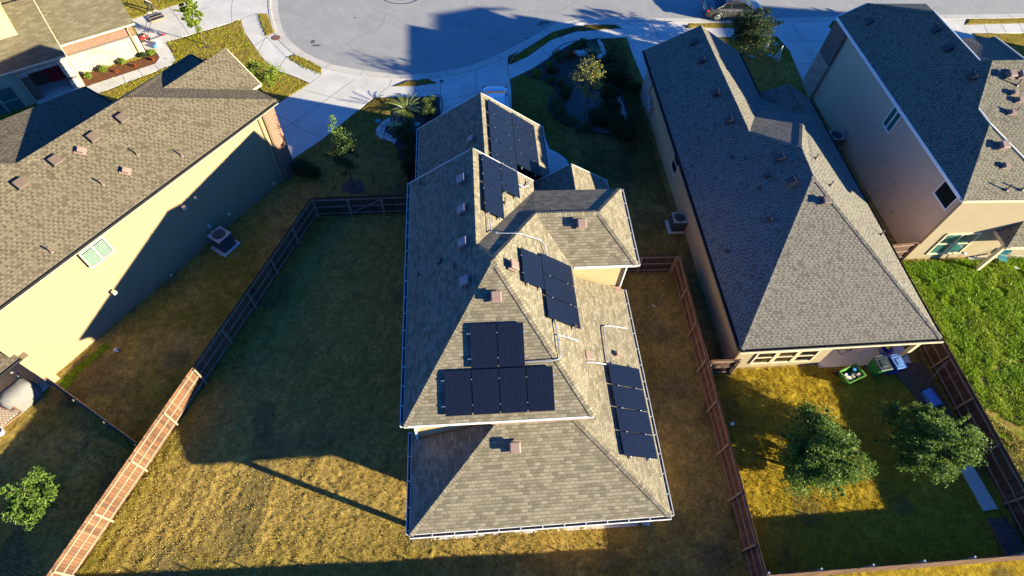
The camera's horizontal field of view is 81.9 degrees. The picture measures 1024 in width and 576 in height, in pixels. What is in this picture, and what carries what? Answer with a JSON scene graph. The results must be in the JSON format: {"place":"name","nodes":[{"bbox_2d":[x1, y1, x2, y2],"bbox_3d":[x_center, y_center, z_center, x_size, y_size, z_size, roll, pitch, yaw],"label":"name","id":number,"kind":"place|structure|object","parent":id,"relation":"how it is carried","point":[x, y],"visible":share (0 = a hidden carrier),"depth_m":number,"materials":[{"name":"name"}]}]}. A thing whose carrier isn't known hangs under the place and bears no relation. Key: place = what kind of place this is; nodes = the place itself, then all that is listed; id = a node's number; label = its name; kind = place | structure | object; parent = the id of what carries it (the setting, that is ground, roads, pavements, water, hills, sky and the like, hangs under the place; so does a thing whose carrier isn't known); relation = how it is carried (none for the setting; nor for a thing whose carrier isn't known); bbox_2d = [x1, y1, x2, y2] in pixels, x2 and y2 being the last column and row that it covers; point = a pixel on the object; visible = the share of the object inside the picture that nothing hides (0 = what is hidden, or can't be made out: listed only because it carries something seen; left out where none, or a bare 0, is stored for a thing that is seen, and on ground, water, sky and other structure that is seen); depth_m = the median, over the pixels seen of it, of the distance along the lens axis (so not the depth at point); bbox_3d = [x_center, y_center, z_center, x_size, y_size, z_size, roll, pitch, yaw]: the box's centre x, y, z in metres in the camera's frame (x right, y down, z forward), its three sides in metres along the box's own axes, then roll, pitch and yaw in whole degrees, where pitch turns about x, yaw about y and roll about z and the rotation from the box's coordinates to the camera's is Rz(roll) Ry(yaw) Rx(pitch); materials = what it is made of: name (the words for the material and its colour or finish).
{"place":"outdoors","nodes":[
{"label":"outdoors","id":0,"kind":"place"},
{"bbox_2d":[10,371,23,382],"bbox_3d":[-25.758,4.795,30.751,0.613,0.914,0.626,31,60,16],"label":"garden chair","id":1,"kind":"object","parent":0,"point":[16,377],"visible":0.61,"depth_m":30.68,"materials":[{"name":"black metal"}]},
{"bbox_2d":[147,12,165,21],"bbox_3d":[-29.474,-22.433,48.929,1.150,0.150,0.950,-33,64,-22],"label":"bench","id":2,"kind":"object","parent":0,"point":[156,17],"visible":1,"depth_m":48.85,"materials":[{"name":"wood"}]},
{"bbox_2d":[86,0,268,93],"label":"driveway","id":3,"kind":"structure","parent":0,"point":[172,25],"depth_m":48.62,"materials":[{"name":"concrete"}]},
{"bbox_2d":[138,20,150,42],"bbox_3d":[-29.326,-20.498,47.145,0.660,1.114,1.456,34,61,18],"label":"lawn mower","id":4,"kind":"object","parent":3,"relation":"on","point":[142,36],"visible":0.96,"depth_m":47.11,"materials":[{"name":"red plastic"}]},
{"bbox_2d":[241,13,329,83],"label":"sidewalk","id":5,"kind":"structure","parent":0,"point":[276,52],"depth_m":47.27,"materials":[{"name":"concrete"}]},
{"bbox_2d":[274,67,439,158],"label":"driveway","id":6,"kind":"structure","parent":0,"point":[305,111],"depth_m":44.33,"materials":[{"name":"concrete"}]},
{"bbox_2d":[440,54,511,114],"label":"driveway","id":7,"kind":"structure","parent":0,"point":[456,90],"depth_m":46.25,"materials":[{"name":"concrete"}]},
{"bbox_2d":[482,86,509,107],"bbox_3d":[-1.125,-13.033,43.378,2.365,1.638,5.384,-2,57,-4],"label":"parked car","id":8,"kind":"object","parent":7,"relation":"on","point":[499,94],"visible":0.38,"depth_m":43.63,"materials":[{"name":"grey paint"}]},
{"bbox_2d":[0,0,1023,575],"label":"lawn","id":9,"kind":"structure","parent":0,"point":[162,334],"depth_m":30.90,"materials":[{"name":"green plant"}]},
{"bbox_2d":[0,405,22,429],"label":"lattice screen","id":10,"kind":"object","parent":9,"relation":"on","point":[20,412],"visible":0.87,"depth_m":29.62,"materials":[{"name":"brown wood"}]},
{"bbox_2d":[0,378,42,413],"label":"covered grill","id":11,"kind":"object","parent":9,"relation":"on","point":[22,394],"visible":0.94,"depth_m":29.90,"materials":[{"name":"fabric"}]},
{"bbox_2d":[0,466,64,530],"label":"tree","id":12,"kind":"object","parent":9,"relation":"on","point":[28,493],"visible":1,"depth_m":26.44,"materials":[{"name":"green plant"}]},
{"bbox_2d":[0,0,144,114],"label":"house","id":13,"kind":"structure","parent":9,"relation":"on","point":[52,47],"depth_m":42.56,"materials":[{"name":"beige paint"}]},
{"bbox_2d":[0,85,26,114],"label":"window","id":14,"kind":"structure","parent":13,"relation":"in","point":[10,101],"depth_m":41.71,"materials":[{"name":"green"}]},
{"bbox_2d":[43,65,65,81],"bbox_3d":[-33.846,-16.108,43.311,0.950,2.050,0.161,-30,63,-21],"label":"door","id":15,"kind":"structure","parent":13,"relation":"in","point":[54,73],"depth_m":43.69,"materials":[{"name":"wood"}]},
{"bbox_2d":[43,376,141,448],"bbox_3d":[-20.704,6.410,29.502,6.510,1.842,0.158,27,59,14],"label":"fence","id":16,"kind":"object","parent":9,"relation":"on","point":[87,408],"visible":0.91,"depth_m":29.22,"materials":[{"name":"brown wood"}]},
{"bbox_2d":[80,50,158,85],"bbox_3d":[-30.040,-16.858,45.482,5.800,0.240,2.055,-35,65,-23],"label":"planting bed","id":17,"kind":"object","parent":9,"relation":"on","point":[98,76],"visible":0.73,"depth_m":45.27,"materials":[{"name":"soil"}]},
{"bbox_2d":[0,48,294,426],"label":"house","id":18,"kind":"structure","parent":9,"relation":"on","point":[110,210],"depth_m":31.42,"materials":[{"name":"beige"}]},
{"bbox_2d":[78,236,113,267],"bbox_3d":[-21.082,-1.813,29.967,0.848,1.234,1.179,-2,57,-4],"label":"window","id":19,"kind":"structure","parent":18,"relation":"in","point":[100,249],"depth_m":29.95,"materials":[{"name":"white"}]},
{"bbox_2d":[0,0,326,166],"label":"front grass","id":20,"kind":"structure","parent":9,"relation":"on","point":[201,58],"depth_m":46.90,"materials":[{"name":"plant"}]},
{"bbox_2d":[46,198,317,575],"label":"fence","id":21,"kind":"object","parent":9,"relation":"on","point":[133,469],"visible":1,"depth_m":29.85,"materials":[{"name":"brown wood"}]},
{"bbox_2d":[173,0,205,44],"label":"tree","id":22,"kind":"object","parent":9,"relation":"on","point":[187,11],"visible":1,"depth_m":45.05,"materials":[{"name":"green plant"}]},
{"bbox_2d":[206,223,240,256],"bbox_3d":[-17.910,-3.061,36.132,1.644,1.390,1.323,28,60,15],"label":"ac unit","id":23,"kind":"object","parent":9,"relation":"on","point":[225,243],"visible":1,"depth_m":35.86,"materials":[{"name":"metal"}]},
{"bbox_2d":[245,59,285,89],"bbox_3d":[-18.632,-15.958,44.044,3.424,2.500,3.411,-2,57,-4],"label":"feathery shrub","id":24,"kind":"object","parent":9,"relation":"on","point":[267,78],"visible":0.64,"depth_m":43.96,"materials":[{"name":"green plant"}]},
{"bbox_2d":[290,156,321,178],"bbox_3d":[-13.888,-7.963,39.643,2.073,1.353,1.391,26,59,14],"label":"shrub","id":25,"kind":"object","parent":9,"relation":"on","point":[305,167],"visible":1,"depth_m":39.41,"materials":[{"name":"green plant"}]},
{"bbox_2d":[342,179,364,194],"bbox_3d":[-10.681,-6.723,39.735,1.700,0.100,1.700,-2,57,-4],"label":"mulch ring","id":26,"kind":"object","parent":9,"relation":"on","point":[358,188],"visible":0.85,"depth_m":39.70,"materials":[{"name":"soil"}]},
{"bbox_2d":[323,114,359,186],"bbox_3d":[-10.403,-8.505,37.354,2.063,6.219,2.362,18,58,9],"label":"tree","id":27,"kind":"object","parent":26,"relation":"on","point":[347,163],"visible":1,"depth_m":36.72,"materials":[{"name":"green plant"}]},
{"bbox_2d":[312,194,406,217],"bbox_3d":[-9.326,-5.235,37.764,6.406,1.841,0.158,-3,57,-5],"label":"fence","id":28,"kind":"object","parent":9,"relation":"on","point":[356,205],"visible":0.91,"depth_m":37.68,"materials":[{"name":"brown wood"}]},
{"bbox_2d":[385,97,439,181],"bbox_3d":[-7.555,-10.961,42.825,3.633,0.230,9.556,9,57,3],"label":"planting bed","id":29,"kind":"object","parent":9,"relation":"on","point":[419,117],"visible":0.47,"depth_m":43.79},
{"bbox_2d":[376,118,396,143],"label":"pebbles","id":30,"kind":"object","parent":29,"relation":"on","point":[381,133],"visible":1,"depth_m":42.65,"materials":[{"name":"gravel"}]},
{"bbox_2d":[390,118,413,139],"bbox_3d":[-7.807,-11.258,42.169,1.726,1.257,1.327,-16,59,-13],"label":"shrub","id":31,"kind":"object","parent":29,"relation":"on","point":[402,128],"visible":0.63,"depth_m":42.11,"materials":[{"name":"green plant"}]},
{"bbox_2d":[386,93,421,121],"bbox_3d":[-7.858,-13.290,43.746,2.799,1.434,2.819,-2,57,-4],"label":"cycad","id":32,"kind":"object","parent":29,"relation":"on","point":[405,108],"visible":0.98,"depth_m":43.66,"materials":[{"name":"green plant"}]},
{"bbox_2d":[396,141,415,158],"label":"shrub","id":33,"kind":"object","parent":29,"relation":"on","point":[406,150],"visible":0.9,"depth_m":40.90,"materials":[{"name":"green plant"}]},
{"bbox_2d":[399,155,415,177],"bbox_3d":[-6.913,-8.379,40.395,1.332,1.244,1.835,26,59,13],"label":"shrub","id":34,"kind":"object","parent":29,"relation":"on","point":[409,166],"visible":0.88,"depth_m":40.11,"materials":[{"name":"green plant"}]},
{"bbox_2d":[385,94,442,182],"bbox_3d":[-7.561,-10.959,42.706,3.712,0.125,9.827,9,57,3],"label":"bed edging","id":35,"kind":"object","parent":29,"relation":"on","point":[420,124],"visible":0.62,"depth_m":43.92,"materials":[{"name":"stone"}]},
{"bbox_2d":[420,94,435,107],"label":"shrub","id":36,"kind":"object","parent":29,"relation":"on","point":[430,100],"visible":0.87,"depth_m":44.06,"materials":[{"name":"green plant"}]},
{"bbox_2d":[421,102,436,115],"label":"shrub","id":37,"kind":"object","parent":29,"relation":"on","point":[426,109],"visible":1,"depth_m":43.54,"materials":[{"name":"green plant"}]},
{"bbox_2d":[400,92,673,539],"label":"house","id":38,"kind":"structure","parent":9,"relation":"on","point":[525,405],"depth_m":26.59,"materials":[{"name":"beige"}]},
{"bbox_2d":[527,40,625,135],"bbox_3d":[4.896,-15.991,46.799,7.610,0.230,11.940,-2,57,-4],"label":"planting bed","id":39,"kind":"object","parent":9,"relation":"on","point":[568,66],"visible":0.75,"depth_m":47.51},
{"bbox_2d":[532,67,542,77],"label":"garden tuft","id":40,"kind":"object","parent":39,"relation":"on","point":[537,72],"visible":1,"depth_m":46.86,"materials":[{"name":"green plant"}]},
{"bbox_2d":[546,65,559,74],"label":"garden tuft","id":41,"kind":"object","parent":39,"relation":"on","point":[552,70],"visible":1,"depth_m":47.08,"materials":[{"name":"green plant"}]},
{"bbox_2d":[549,94,565,108],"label":"garden tuft","id":42,"kind":"object","parent":39,"relation":"on","point":[557,101],"visible":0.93,"depth_m":44.88,"materials":[{"name":"green plant"}]},
{"bbox_2d":[549,103,567,119],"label":"garden tuft","id":43,"kind":"object","parent":39,"relation":"on","point":[558,110],"visible":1,"depth_m":44.30,"materials":[{"name":"green plant"}]},
{"bbox_2d":[551,48,566,60],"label":"garden tuft","id":44,"kind":"object","parent":39,"relation":"on","point":[558,55],"visible":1,"depth_m":48.01,"materials":[{"name":"green plant"}]},
{"bbox_2d":[555,77,565,86],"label":"garden tuft","id":45,"kind":"object","parent":39,"relation":"on","point":[560,81],"visible":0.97,"depth_m":46.34,"materials":[{"name":"green plant"}]},
{"bbox_2d":[557,89,570,99],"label":"garden tuft","id":46,"kind":"object","parent":39,"relation":"on","point":[565,94],"visible":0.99,"depth_m":45.48,"materials":[{"name":"green plant"}]},
{"bbox_2d":[561,82,572,92],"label":"garden tuft","id":47,"kind":"object","parent":39,"relation":"on","point":[568,86],"visible":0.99,"depth_m":46.05,"materials":[{"name":"green plant"}]},
{"bbox_2d":[563,114,578,124],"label":"garden tuft","id":48,"kind":"object","parent":39,"relation":"on","point":[571,120],"visible":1,"depth_m":43.92,"materials":[{"name":"green plant"}]},
{"bbox_2d":[565,48,576,58],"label":"garden tuft","id":49,"kind":"object","parent":39,"relation":"on","point":[571,54],"visible":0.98,"depth_m":48.28,"materials":[{"name":"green plant"}]},
{"bbox_2d":[569,39,582,50],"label":"garden tuft","id":50,"kind":"object","parent":39,"relation":"on","point":[576,45],"visible":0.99,"depth_m":48.82,"materials":[{"name":"green plant"}]},
{"bbox_2d":[524,38,628,136],"bbox_3d":[4.925,-16.064,46.732,7.712,0.125,12.148,-2,57,-4],"label":"bed edging","id":51,"kind":"object","parent":39,"relation":"on","point":[556,87],"visible":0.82,"depth_m":46.44,"materials":[{"name":"black metal"}]},
{"bbox_2d":[574,49,587,55],"bbox_3d":[5.650,-19.558,48.866,1.424,0.359,0.818,-2,57,-4],"label":"white rock","id":52,"kind":"object","parent":39,"relation":"on","point":[582,53],"visible":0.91,"depth_m":48.71,"materials":[{"name":"stone"}]},
{"bbox_2d":[577,120,593,132],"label":"garden tuft","id":53,"kind":"object","parent":39,"relation":"on","point":[583,125],"visible":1,"depth_m":43.53,"materials":[{"name":"green plant"}]},
{"bbox_2d":[569,55,605,115],"bbox_3d":[5.336,-14.416,42.648,2.644,5.277,2.362,-2,57,-4],"label":"tree","id":54,"kind":"object","parent":39,"relation":"on","point":[597,84],"visible":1,"depth_m":41.85,"materials":[{"name":"green plant"}]},
{"bbox_2d":[563,87,622,134],"bbox_3d":[6.745,-13.373,45.176,5.252,0.236,4.665,17,57,8],"label":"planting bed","id":55,"kind":"object","parent":39,"relation":"on","point":[581,112],"visible":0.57,"depth_m":45.24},
{"bbox_2d":[564,86,625,133],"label":"pebbles","id":56,"kind":"object","parent":55,"relation":"on","point":[588,105],"visible":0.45,"depth_m":45.32,"materials":[{"name":"gravel"}]},
{"bbox_2d":[585,41,603,60],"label":"yucca","id":57,"kind":"object","parent":39,"relation":"on","point":[593,50],"visible":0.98,"depth_m":48.61,"materials":[{"name":"green plant"}]},
{"bbox_2d":[587,106,614,128],"bbox_3d":[6.604,-12.719,43.866,2.169,1.451,1.672,-2,57,-4],"label":"dark shrub","id":58,"kind":"object","parent":39,"relation":"on","point":[597,118],"visible":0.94,"depth_m":43.58,"materials":[{"name":"green plant"}]},
{"bbox_2d":[600,83,620,99],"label":"dark shrub","id":59,"kind":"object","parent":39,"relation":"on","point":[609,91],"visible":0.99,"depth_m":45.15,"materials":[{"name":"green plant"}]},
{"bbox_2d":[599,98,622,112],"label":"dark shrub","id":60,"kind":"object","parent":39,"relation":"on","point":[612,105],"visible":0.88,"depth_m":44.25,"materials":[{"name":"green plant"}]},
{"bbox_2d":[595,50,628,71],"bbox_3d":[7.957,-17.696,47.114,2.019,1.637,2.533,-39,66,-24],"label":"dark shrub","id":61,"kind":"object","parent":39,"relation":"on","point":[609,58],"visible":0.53,"depth_m":46.85,"materials":[{"name":"green plant"}]},
{"bbox_2d":[600,63,630,87],"bbox_3d":[8.034,-16.712,46.330,2.581,1.802,1.952,-2,57,-4],"label":"dark shrub","id":62,"kind":"object","parent":39,"relation":"on","point":[612,75],"visible":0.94,"depth_m":46.00,"materials":[{"name":"green plant"}]},
{"bbox_2d":[605,111,628,134],"bbox_3d":[7.673,-12.182,43.561,1.673,1.340,2.216,22,58,11],"label":"dark shrub","id":63,"kind":"object","parent":39,"relation":"on","point":[614,121],"visible":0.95,"depth_m":43.22,"materials":[{"name":"green plant"}]},
{"bbox_2d":[624,254,677,273],"bbox_3d":[7.812,-1.416,36.179,4.326,1.840,0.158,-1,57,-4],"label":"fence","id":64,"kind":"object","parent":9,"relation":"on","point":[656,263],"visible":0.56,"depth_m":36.23,"materials":[{"name":"brown wood"}]},
{"bbox_2d":[665,212,687,233],"bbox_3d":[10.941,-4.373,38.577,1.382,1.340,1.125,-2,57,-4],"label":"ac unit","id":65,"kind":"object","parent":9,"relation":"on","point":[676,222],"visible":0.98,"depth_m":38.41,"materials":[{"name":"metal"}]},
{"bbox_2d":[671,255,766,575],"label":"fence","id":66,"kind":"object","parent":9,"relation":"on","point":[751,550],"visible":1,"depth_m":30.48,"materials":[{"name":"brown wood"}]},
{"bbox_2d":[710,359,740,374],"bbox_3d":[11.540,4.408,32.554,1.655,1.839,0.158,-1,57,-4],"label":"fence","id":67,"kind":"object","parent":9,"relation":"on","point":[729,366],"visible":0.77,"depth_m":32.42,"materials":[{"name":"brown wood"}]},
{"bbox_2d":[727,4,783,56],"bbox_3d":[19.780,-20.981,48.457,4.108,4.121,4.344,15,57,6],"label":"tree","id":68,"kind":"object","parent":9,"relation":"on","point":[744,34],"visible":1,"depth_m":47.69,"materials":[{"name":"green plant"}]},
{"bbox_2d":[640,25,943,367],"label":"house","id":69,"kind":"structure","parent":9,"relation":"on","point":[796,259],"depth_m":33.53,"materials":[{"name":"grey"}]},
{"bbox_2d":[670,154,678,176],"bbox_3d":[11.016,-8.403,39.767,0.070,1.484,1.170,-3,57,-5],"label":"window","id":70,"kind":"structure","parent":69,"relation":"in","point":[674,166],"depth_m":40.00,"materials":[{"name":"black"}]},
{"bbox_2d":[749,352,778,363],"bbox_3d":[13.930,3.854,32.609,1.170,1.438,0.070,-2,57,-4],"label":"window","id":71,"kind":"structure","parent":69,"relation":"in","point":[760,358],"depth_m":32.63,"materials":[{"name":"beige"}]},
{"bbox_2d":[770,351,800,362],"bbox_3d":[15.136,3.809,32.703,1.170,1.438,0.070,-2,57,-4],"label":"window","id":72,"kind":"structure","parent":69,"relation":"in","point":[782,357],"depth_m":32.71,"materials":[{"name":"beige"}]},
{"bbox_2d":[791,350,821,361],"bbox_3d":[16.341,3.764,32.798,1.170,1.438,0.070,-2,57,-4],"label":"window","id":73,"kind":"structure","parent":69,"relation":"in","point":[804,356],"depth_m":32.79,"materials":[{"name":"white"}]},
{"bbox_2d":[878,346,893,355],"bbox_3d":[21.735,3.590,34.335,0.760,0.540,0.750,-2,57,-4],"label":"bucket","id":74,"kind":"object","parent":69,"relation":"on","point":[884,350],"visible":0.77,"depth_m":34.26,"materials":[{"name":"blue plastic"}]},
{"bbox_2d":[775,399,878,499],"bbox_3d":[14.922,7.761,28.808,4.658,4.939,4.878,-2,57,-4],"label":"tree","id":75,"kind":"object","parent":9,"relation":"on","point":[814,452],"visible":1,"depth_m":27.74,"materials":[{"name":"green plant"}]},
{"bbox_2d":[835,363,866,384],"bbox_3d":[19.100,4.925,33.327,1.300,0.660,0.871,-19,60,-15],"label":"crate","id":76,"kind":"object","parent":9,"relation":"on","point":[847,376],"visible":1,"depth_m":33.23,"materials":[{"name":"green plastic"}]},
{"bbox_2d":[715,361,1004,571],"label":"golden grass","id":77,"kind":"structure","parent":9,"relation":"on","point":[950,482],"depth_m":29.89,"materials":[{"name":"plant"}]},
{"bbox_2d":[864,355,892,376],"bbox_3d":[20.686,4.479,33.389,0.790,1.190,0.932,-8,58,-8],"label":"wheeled bin","id":78,"kind":"object","parent":9,"relation":"on","point":[878,365],"visible":1,"depth_m":33.03,"materials":[{"name":"plastic"}]},
{"bbox_2d":[767,552,1023,575],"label":"fence","id":79,"kind":"object","parent":9,"relation":"on","point":[919,564],"visible":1,"depth_m":27.01,"materials":[{"name":"brown wood"}]},
{"bbox_2d":[886,354,907,374],"bbox_3d":[21.608,4.403,33.488,0.670,1.190,0.892,-8,58,-8],"label":"wheeled bin","id":80,"kind":"object","parent":9,"relation":"on","point":[897,363],"visible":0.73,"depth_m":33.05,"materials":[{"name":"plastic"}]},
{"bbox_2d":[893,242,919,259],"bbox_3d":[24.627,-2.249,37.632,1.911,1.839,0.158,-6,57,-7],"label":"fence","id":81,"kind":"object","parent":9,"relation":"on","point":[904,251],"visible":0.51,"depth_m":37.44,"materials":[{"name":"brown wood"}]},
{"bbox_2d":[802,3,1023,269],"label":"house","id":82,"kind":"structure","parent":9,"relation":"on","point":[923,104],"depth_m":37.26,"materials":[{"name":"beige paint"}]},
{"bbox_2d":[829,129,847,149],"bbox_3d":[23.953,-11.095,43.693,1.454,1.340,1.188,-2,57,-4],"label":"ac unit","id":83,"kind":"object","parent":82,"relation":"attached to","point":[838,137],"visible":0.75,"depth_m":43.39,"materials":[{"name":"metal"}]},
{"bbox_2d":[882,106,901,133],"bbox_3d":[25.033,-11.099,38.867,0.082,1.564,1.030,-4,57,-5],"label":"window","id":84,"kind":"structure","parent":82,"relation":"in","point":[894,116],"depth_m":38.90,"materials":[{"name":"white paint"}]},
{"bbox_2d":[933,180,957,210],"bbox_3d":[25.760,-5.538,35.008,0.096,1.254,1.480,-4,57,-5],"label":"window","id":85,"kind":"structure","parent":82,"relation":"in","point":[943,193],"depth_m":35.10,"materials":[{"name":"glass"}]},
{"bbox_2d":[926,232,981,254],"bbox_3d":[27.890,-2.792,37.289,2.300,2.140,0.070,-2,57,-4],"label":"window","id":86,"kind":"structure","parent":82,"relation":"in","point":[951,243],"depth_m":37.25,"materials":[{"name":"teal"}]},
{"bbox_2d":[994,250,1011,263],"bbox_3d":[31.820,-1.978,38.230,0.570,1.010,0.582,12,57,5],"label":"patio chair","id":87,"kind":"object","parent":82,"relation":"on","point":[1003,257],"visible":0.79,"depth_m":38.20,"materials":[{"name":"plastic"}]},
{"bbox_2d":[894,362,952,429],"bbox_3d":[22.886,6.183,33.052,2.500,0.120,4.300,-2,57,-4],"label":"dirt strip","id":88,"kind":"object","parent":9,"relation":"on","point":[910,376],"visible":0.47,"depth_m":33.55,"materials":[{"name":"soil"}]},
{"bbox_2d":[920,388,941,406],"bbox_3d":[23.300,6.151,32.877,0.620,0.405,0.980,-14,59,-12],"label":"storage box","id":89,"kind":"object","parent":9,"relation":"on","point":[929,395],"visible":0.92,"depth_m":32.74,"materials":[{"name":"plastic"}]},
{"bbox_2d":[873,400,994,487],"bbox_3d":[20.690,7.570,29.185,4.829,5.035,4.612,-2,57,-4],"label":"tree","id":90,"kind":"object","parent":9,"relation":"on","point":[929,439],"visible":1,"depth_m":28.35,"materials":[{"name":"green plant"}]},
{"bbox_2d":[915,351,953,416],"bbox_3d":[23.995,5.407,33.574,0.120,0.120,4.008,-5,57,-6],"label":"edging timber","id":91,"kind":"object","parent":9,"relation":"on","point":[933,381],"visible":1,"depth_m":33.52,"materials":[{"name":"brown wood"}]},
{"bbox_2d":[902,255,1023,426],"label":"weeds","id":92,"kind":"object","parent":9,"relation":"on","point":[985,323],"visible":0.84,"depth_m":35.99,"materials":[{"name":"green plant"}]},
{"bbox_2d":[920,339,1023,539],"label":"fence","id":93,"kind":"object","parent":9,"relation":"on","point":[1004,475],"visible":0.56,"depth_m":30.99,"materials":[{"name":"brown wood"}]},
{"bbox_2d":[960,464,997,510],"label":"paving slab","id":94,"kind":"structure","parent":9,"relation":"on","point":[978,488],"depth_m":30.28,"materials":[{"name":"concrete"}]},
{"bbox_2d":[986,517,1023,555],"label":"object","id":95,"kind":"object","parent":9,"relation":"on","point":[1009,542],"visible":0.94,"depth_m":28.88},
{"bbox_2d":[989,416,1023,480],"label":"grass","id":96,"kind":"structure","parent":9,"relation":"on","point":[1017,438],"depth_m":31.76,"materials":[{"name":"plant"}]},
{"bbox_2d":[537,123,568,177],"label":"path","id":97,"kind":"structure","parent":0,"point":[557,161],"depth_m":41.98,"materials":[{"name":"concrete"}]},
{"bbox_2d":[508,22,631,79],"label":"sidewalk","id":98,"kind":"structure","parent":0,"point":[534,59],"depth_m":49.74,"materials":[{"name":"concrete"}]},
{"bbox_2d":[277,0,1023,73],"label":"road","id":99,"kind":"structure","parent":0,"point":[417,36],"depth_m":50.65,"materials":[{"name":"grey asphalt"}]},
{"bbox_2d":[268,0,1023,79],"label":"curb","id":100,"kind":"structure","parent":99,"relation":"on","point":[287,43],"depth_m":49.70,"materials":[{"name":"concrete"}]},
{"bbox_2d":[702,0,761,20],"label":"parked car","id":101,"kind":"object","parent":99,"relation":"on","point":[716,10],"visible":0.73,"depth_m":51.86,"materials":[{"name":"grey paint"}]},
{"bbox_2d":[625,22,687,81],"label":"driveway","id":102,"kind":"structure","parent":0,"point":[641,36],"depth_m":50.74,"materials":[{"name":"concrete"}]},
{"bbox_2d":[677,28,776,36],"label":"sidewalk","id":103,"kind":"structure","parent":0,"point":[721,32],"depth_m":51.51,"materials":[{"name":"concrete"}]},
{"bbox_2d":[773,21,831,80],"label":"driveway","id":104,"kind":"structure","parent":0,"point":[802,42],"depth_m":51.50,"materials":[{"name":"concrete"}]},
{"bbox_2d":[943,19,974,37],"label":"driveway","id":105,"kind":"structure","parent":0,"point":[957,28],"depth_m":53.57,"materials":[{"name":"concrete"}]},
{"bbox_2d":[961,23,1023,33],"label":"sidewalk","id":106,"kind":"structure","parent":0,"point":[1017,28],"depth_m":53.73,"materials":[{"name":"concrete"}]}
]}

